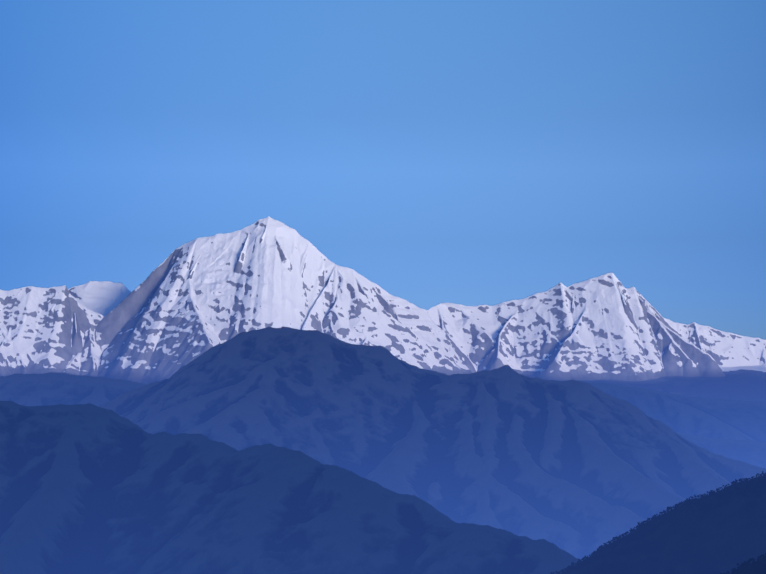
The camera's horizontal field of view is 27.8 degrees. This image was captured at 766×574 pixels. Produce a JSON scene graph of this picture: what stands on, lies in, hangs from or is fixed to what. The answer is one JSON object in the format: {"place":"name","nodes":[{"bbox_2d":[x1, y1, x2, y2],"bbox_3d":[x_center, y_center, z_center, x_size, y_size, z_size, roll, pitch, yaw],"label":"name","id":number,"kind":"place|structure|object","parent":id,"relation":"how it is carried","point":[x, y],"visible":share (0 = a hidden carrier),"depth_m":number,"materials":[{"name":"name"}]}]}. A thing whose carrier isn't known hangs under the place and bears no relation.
{"place":"outdoors","nodes":[
{"label":"outdoors","id":0,"kind":"place"},
{"bbox_2d":[0,372,145,406],"bbox_3d":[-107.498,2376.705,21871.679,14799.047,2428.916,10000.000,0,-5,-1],"label":"distant hill","id":1,"kind":"structure","parent":0,"point":[48,388],"depth_m":23485.87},
{"bbox_2d":[0,401,579,573],"bbox_3d":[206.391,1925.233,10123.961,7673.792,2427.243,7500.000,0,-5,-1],"label":"foothill","id":2,"kind":"structure","parent":0,"point":[88,488],"depth_m":10015.48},
{"bbox_2d":[0,216,765,401],"bbox_3d":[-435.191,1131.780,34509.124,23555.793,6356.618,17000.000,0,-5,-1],"label":"snow massif","id":3,"kind":"structure","parent":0,"point":[173,312],"depth_m":37583.06,"materials":[{"name":"white snow"}]},
{"bbox_2d":[0,0,765,339],"label":"sky","id":4,"kind":"structure","parent":0,"point":[463,152],"materials":[{"name":"blue"}]},
{"bbox_2d":[99,326,765,560],"bbox_3d":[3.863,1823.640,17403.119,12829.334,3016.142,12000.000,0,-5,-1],"label":"mountain","id":5,"kind":"structure","parent":0,"point":[580,470],"depth_m":18205.29,"materials":[{"name":"blue stone"}]},
{"bbox_2d":[560,475,765,573],"bbox_3d":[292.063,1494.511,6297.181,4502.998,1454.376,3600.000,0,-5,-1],"label":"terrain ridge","id":6,"kind":"structure","parent":0,"point":[728,535],"depth_m":6683.82,"materials":[{"name":"blue plant"}]},
{"bbox_2d":[550,471,765,573],"bbox_3d":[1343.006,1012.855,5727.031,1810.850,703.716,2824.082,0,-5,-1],"label":"forest trees","id":7,"kind":"object","parent":6,"relation":"on","point":[641,524],"visible":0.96,"depth_m":6905.87,"materials":[{"name":"blue plant"}]},
{"bbox_2d":[737,555,765,573],"bbox_3d":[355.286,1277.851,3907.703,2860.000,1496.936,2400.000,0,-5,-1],"label":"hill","id":8,"kind":"structure","parent":6,"relation":"on","point":[750,569],"depth_m":4446.79,"materials":[{"name":"blue plant"}]},
{"bbox_2d":[589,382,765,468],"bbox_3d":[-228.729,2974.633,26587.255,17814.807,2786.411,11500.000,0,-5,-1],"label":"foothills","id":9,"kind":"structure","parent":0,"point":[732,429],"depth_m":29040.06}
]}

